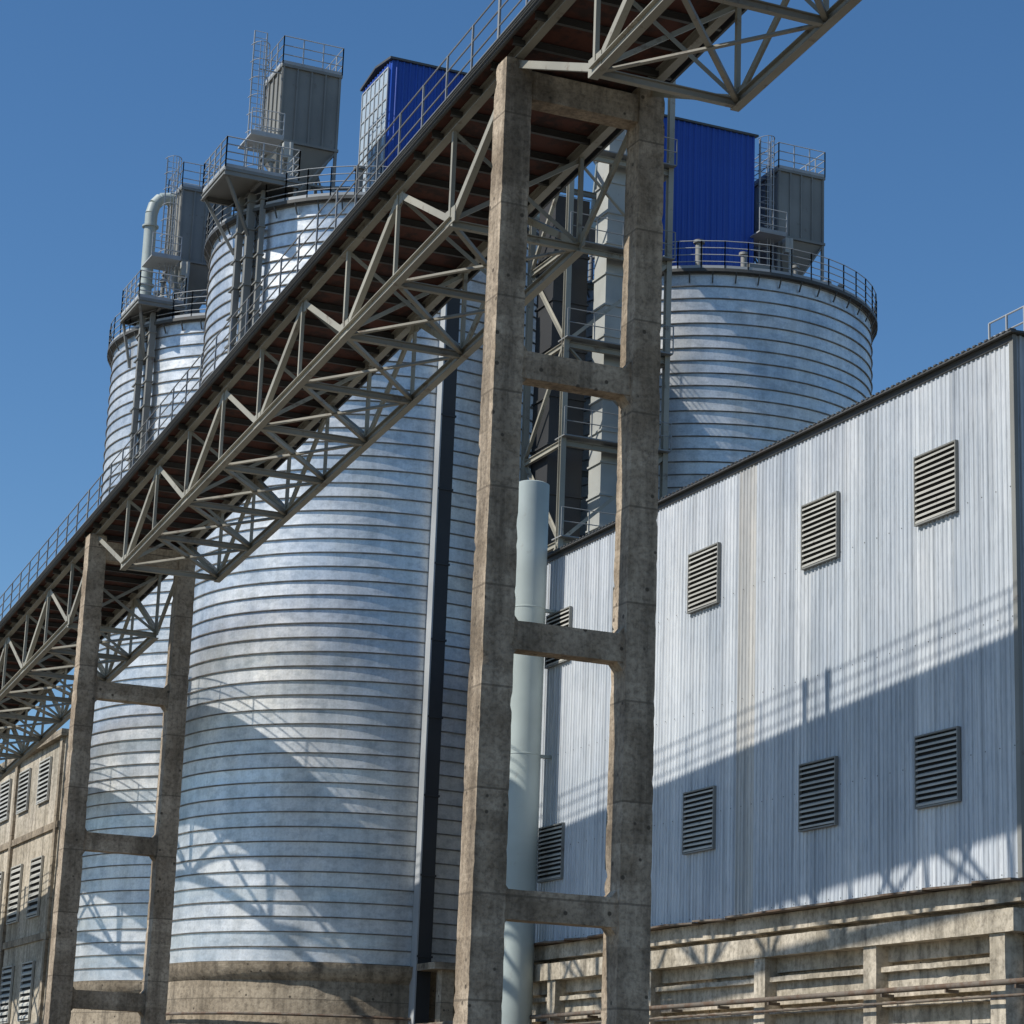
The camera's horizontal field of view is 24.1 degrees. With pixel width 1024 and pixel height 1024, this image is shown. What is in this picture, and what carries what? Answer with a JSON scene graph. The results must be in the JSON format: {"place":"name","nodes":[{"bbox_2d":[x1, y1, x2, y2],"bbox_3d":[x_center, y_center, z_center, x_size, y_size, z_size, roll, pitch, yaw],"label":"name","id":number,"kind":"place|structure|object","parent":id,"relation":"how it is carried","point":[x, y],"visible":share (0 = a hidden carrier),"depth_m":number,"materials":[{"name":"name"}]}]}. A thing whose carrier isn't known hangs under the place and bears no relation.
{"place":"outdoors","nodes":[
{"label":"outdoors","id":0,"kind":"place"},
{"bbox_2d":[0,0,1023,763],"label":"sky","id":1,"kind":"structure","parent":0,"point":[915,108],"materials":[{"name":"blue"}]},
{"bbox_2d":[729,514,756,918],"bbox_3d":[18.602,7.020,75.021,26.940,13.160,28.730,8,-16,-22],"label":"wall","id":2,"kind":"structure","parent":0,"point":[754,716],"depth_m":68.24,"materials":[{"name":"metal"}]},
{"bbox_2d":[535,342,1022,942],"bbox_3d":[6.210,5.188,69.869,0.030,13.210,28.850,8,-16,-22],"label":"wall cladding","id":3,"kind":"structure","parent":2,"relation":"attached to","point":[879,644],"depth_m":64.55,"materials":[{"name":"silver metal"}]},
{"bbox_2d":[734,463,756,914],"bbox_3d":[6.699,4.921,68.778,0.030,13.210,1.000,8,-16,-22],"label":"translucent strip","id":4,"kind":"object","parent":3,"relation":"attached to","point":[745,710],"visible":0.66,"depth_m":68.70,"materials":[{"name":"white plastic"}]},
{"bbox_2d":[537,440,960,882],"bbox_3d":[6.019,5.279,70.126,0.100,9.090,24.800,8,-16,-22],"label":"louver frames","id":5,"kind":"structure","parent":3,"relation":"attached to","point":[956,509],"depth_m":65.06,"materials":[{"name":"grey metal"}]},
{"bbox_2d":[538,444,956,880],"bbox_3d":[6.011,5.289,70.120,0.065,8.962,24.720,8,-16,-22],"label":"louver slats","id":6,"kind":"object","parent":5,"relation":"in","point":[832,761],"visible":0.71,"depth_m":64.50,"materials":[{"name":"grey metal"}]},
{"bbox_2d":[540,443,961,880],"bbox_3d":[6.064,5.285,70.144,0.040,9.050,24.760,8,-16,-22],"label":"louver openings","id":7,"kind":"object","parent":3,"relation":"in","point":[809,561],"visible":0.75,"depth_m":64.76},
{"bbox_2d":[537,486,1016,941],"bbox_3d":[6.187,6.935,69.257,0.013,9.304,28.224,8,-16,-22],"label":"cladding screws","id":8,"kind":"object","parent":3,"relation":"attached to","point":[794,794],"visible":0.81,"depth_m":65.61,"materials":[{"name":"metal"}]},
{"bbox_2d":[1009,334,1023,877],"bbox_3d":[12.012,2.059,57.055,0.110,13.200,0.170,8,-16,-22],"label":"corner trim","id":9,"kind":"structure","parent":3,"relation":"attached to","point":[1018,671],"depth_m":56.99,"materials":[{"name":"grey paint"}]},
{"bbox_2d":[1016,335,1023,877],"bbox_3d":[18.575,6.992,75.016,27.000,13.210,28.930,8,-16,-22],"label":"end cladding","id":10,"kind":"structure","parent":2,"relation":"attached to","point":[1020,365],"depth_m":57.97,"materials":[{"name":"grey metal"}]},
{"bbox_2d":[547,328,1023,562],"bbox_3d":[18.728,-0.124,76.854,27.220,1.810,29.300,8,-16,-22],"label":"roof sheet","id":11,"kind":"object","parent":10,"relation":"on","point":[942,367],"visible":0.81,"depth_m":66.64,"materials":[{"name":"metal"}]},
{"bbox_2d":[988,306,1023,339],"bbox_3d":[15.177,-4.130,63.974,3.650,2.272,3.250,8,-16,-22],"label":"railing","id":12,"kind":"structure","parent":11,"relation":"on","point":[990,323],"depth_m":64.22,"materials":[{"name":"grey metal"}]},
{"bbox_2d":[534,877,1023,946],"bbox_3d":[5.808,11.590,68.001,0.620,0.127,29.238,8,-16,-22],"label":"base flashing","id":13,"kind":"object","parent":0,"point":[979,883],"visible":0.83,"depth_m":62.77,"materials":[{"name":"grey metal"}]},
{"label":"ground","id":14,"kind":"structure","parent":0,"visible":0},
{"bbox_2d":[0,736,68,1023],"bbox_3d":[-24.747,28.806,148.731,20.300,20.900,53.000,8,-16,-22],"label":"walls","id":15,"kind":"structure","parent":14,"relation":"on","point":[34,816],"depth_m":127.01,"materials":[{"name":"paint"}]},
{"bbox_2d":[0,757,52,1022],"bbox_3d":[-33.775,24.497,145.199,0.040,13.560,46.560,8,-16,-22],"label":"louver openings","id":16,"kind":"object","parent":15,"relation":"in","point":[17,884],"visible":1,"depth_m":128.29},
{"bbox_2d":[0,756,52,1023],"bbox_3d":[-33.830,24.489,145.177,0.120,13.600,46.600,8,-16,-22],"label":"louver frames","id":17,"kind":"structure","parent":15,"relation":"attached to","point":[20,884],"depth_m":127.81,"materials":[{"name":"grey metal"}]},
{"bbox_2d":[0,760,49,1021],"bbox_3d":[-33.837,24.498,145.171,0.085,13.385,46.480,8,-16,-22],"label":"louver slats","id":18,"kind":"object","parent":17,"relation":"in","point":[25,966],"visible":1,"depth_m":127.80,"materials":[{"name":"grey metal"}]},
{"bbox_2d":[0,728,68,1023],"bbox_3d":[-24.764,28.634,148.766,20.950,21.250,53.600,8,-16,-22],"label":"cornice and bands","id":19,"kind":"structure","parent":15,"relation":"attached to","point":[61,734],"depth_m":124.27,"materials":[{"name":"concrete"}]},
{"bbox_2d":[44,533,196,1023],"bbox_3d":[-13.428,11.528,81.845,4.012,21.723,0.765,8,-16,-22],"label":"concrete trestle","id":20,"kind":"object","parent":14,"relation":"on","point":[65,998],"visible":0.93,"depth_m":82.00,"materials":[{"name":"grey concrete"}]},
{"bbox_2d":[0,490,198,781],"bbox_3d":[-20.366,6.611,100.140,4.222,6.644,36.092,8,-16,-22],"label":"conveyor gallery","id":21,"kind":"object","parent":20,"relation":"on","point":[39,622],"visible":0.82,"depth_m":92.52,"materials":[{"name":"grey paint"}]},
{"bbox_2d":[70,270,206,1023],"bbox_3d":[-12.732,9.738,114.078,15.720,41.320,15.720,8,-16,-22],"label":"steel silo","id":22,"kind":"object","parent":14,"relation":"on","point":[154,354],"visible":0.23,"depth_m":108.11,"materials":[{"name":"metal"}]},
{"bbox_2d":[136,155,231,324],"bbox_3d":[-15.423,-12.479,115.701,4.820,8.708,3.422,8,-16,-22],"label":"bag filter","id":23,"kind":"object","parent":22,"relation":"on","point":[182,255],"visible":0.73,"depth_m":115.13,"materials":[{"name":"grey paint"}]},
{"bbox_2d":[166,136,539,1023],"bbox_3d":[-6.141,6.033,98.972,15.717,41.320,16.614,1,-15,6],"label":"steel silo","id":24,"kind":"object","parent":14,"relation":"on","point":[318,856],"visible":0.56,"depth_m":92.10,"materials":[{"name":"metal"}]},
{"bbox_2d":[238,30,343,196],"bbox_3d":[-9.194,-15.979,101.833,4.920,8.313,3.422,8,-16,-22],"label":"bag filter","id":25,"kind":"object","parent":24,"relation":"on","point":[300,104],"visible":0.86,"depth_m":101.39,"materials":[{"name":"grey paint"}]},
{"bbox_2d":[363,60,464,169],"bbox_3d":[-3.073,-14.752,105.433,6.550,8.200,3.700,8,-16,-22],"label":"walls","id":26,"kind":"structure","parent":24,"relation":"on","point":[407,81],"depth_m":103.60,"materials":[{"name":"blue metal"}]},
{"bbox_2d":[358,67,388,191],"bbox_3d":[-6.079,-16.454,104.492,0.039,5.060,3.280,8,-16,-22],"label":"window bars","id":27,"kind":"object","parent":26,"relation":"attached to","point":[377,120],"depth_m":104.43,"materials":[{"name":"metal"}]},
{"bbox_2d":[360,70,388,191],"bbox_3d":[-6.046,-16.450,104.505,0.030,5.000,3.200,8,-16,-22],"label":"window panes","id":28,"kind":"object","parent":26,"relation":"in","point":[375,118],"visible":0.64,"depth_m":104.51,"materials":[{"name":"glass"}]},
{"bbox_2d":[360,56,466,91],"bbox_3d":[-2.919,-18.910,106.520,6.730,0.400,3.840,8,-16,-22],"label":"roof","id":29,"kind":"structure","parent":26,"relation":"on","point":[377,70],"depth_m":104.61,"materials":[{"name":"metal"}]},
{"bbox_2d":[502,480,555,1023],"bbox_3d":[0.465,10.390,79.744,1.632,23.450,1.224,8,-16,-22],"label":"vent stack pipe","id":30,"kind":"object","parent":14,"relation":"on","point":[526,756],"visible":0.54,"depth_m":79.78,"materials":[{"name":"white metal"}]},
{"bbox_2d":[453,56,664,1023],"bbox_3d":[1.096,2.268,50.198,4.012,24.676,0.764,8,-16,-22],"label":"concrete trestle","id":31,"kind":"object","parent":14,"relation":"on","point":[490,903],"visible":1,"depth_m":50.19,"materials":[{"name":"grey concrete"}]},
{"bbox_2d":[83,0,637,582],"bbox_3d":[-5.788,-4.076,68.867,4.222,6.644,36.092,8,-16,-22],"label":"conveyor gallery","id":32,"kind":"object","parent":31,"relation":"on","point":[387,270],"visible":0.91,"depth_m":64.83,"materials":[{"name":"grey paint"}]},
{"bbox_2d":[493,0,861,111],"bbox_3d":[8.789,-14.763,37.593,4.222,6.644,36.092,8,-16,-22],"label":"conveyor gallery","id":33,"kind":"object","parent":31,"relation":"on","point":[658,48],"visible":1,"depth_m":49.78,"materials":[{"name":"grey paint"}]},
{"bbox_2d":[520,80,677,553],"bbox_3d":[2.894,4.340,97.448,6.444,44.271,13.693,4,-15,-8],"label":"elevator tower","id":34,"kind":"structure","parent":14,"relation":"on","point":[558,443],"depth_m":94.98,"materials":[{"name":"grey metal"}]},
{"bbox_2d":[580,239,877,536],"bbox_3d":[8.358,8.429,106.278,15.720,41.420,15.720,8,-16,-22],"label":"steel silo","id":35,"kind":"object","parent":14,"relation":"on","point":[762,356],"visible":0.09,"depth_m":103.08,"materials":[{"name":"metal"}]},
{"bbox_2d":[662,114,758,265],"bbox_3d":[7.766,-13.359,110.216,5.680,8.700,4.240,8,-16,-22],"label":"rooftop equipment housing","id":36,"kind":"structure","parent":35,"relation":"on","point":[713,193],"depth_m":108.85,"materials":[{"name":"metal"}]},
{"bbox_2d":[750,135,825,280],"bbox_3d":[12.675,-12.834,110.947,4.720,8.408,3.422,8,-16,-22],"label":"bag filter","id":37,"kind":"object","parent":35,"relation":"on","point":[788,207],"visible":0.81,"depth_m":110.56,"materials":[{"name":"grey paint"}]},
{"bbox_2d":[532,903,1023,1023],"bbox_3d":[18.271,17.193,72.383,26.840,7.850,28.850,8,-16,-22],"label":"base wall","id":38,"kind":"structure","parent":14,"relation":"on","point":[1017,905],"depth_m":63.31,"materials":[{"name":"beige concrete"}]},
{"bbox_2d":[420,978,1023,1023],"bbox_3d":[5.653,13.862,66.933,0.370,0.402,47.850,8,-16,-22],"label":"service pipe","id":39,"kind":"object","parent":38,"relation":"attached to","point":[945,987],"visible":0.81,"depth_m":61.53,"materials":[{"name":"grey metal"}]},
{"bbox_2d":[532,936,990,1023],"bbox_3d":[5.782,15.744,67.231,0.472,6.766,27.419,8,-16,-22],"label":"precast panels","id":40,"kind":"object","parent":38,"relation":"attached to","point":[974,1011],"visible":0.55,"depth_m":62.41,"materials":[{"name":"concrete"}]},
{"bbox_2d":[533,881,1023,1023],"bbox_3d":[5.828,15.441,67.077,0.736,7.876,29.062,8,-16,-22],"label":"base frame","id":41,"kind":"object","parent":38,"relation":"attached to","point":[1003,929],"visible":0.8,"depth_m":61.67,"materials":[{"name":"beige concrete"}]}
]}

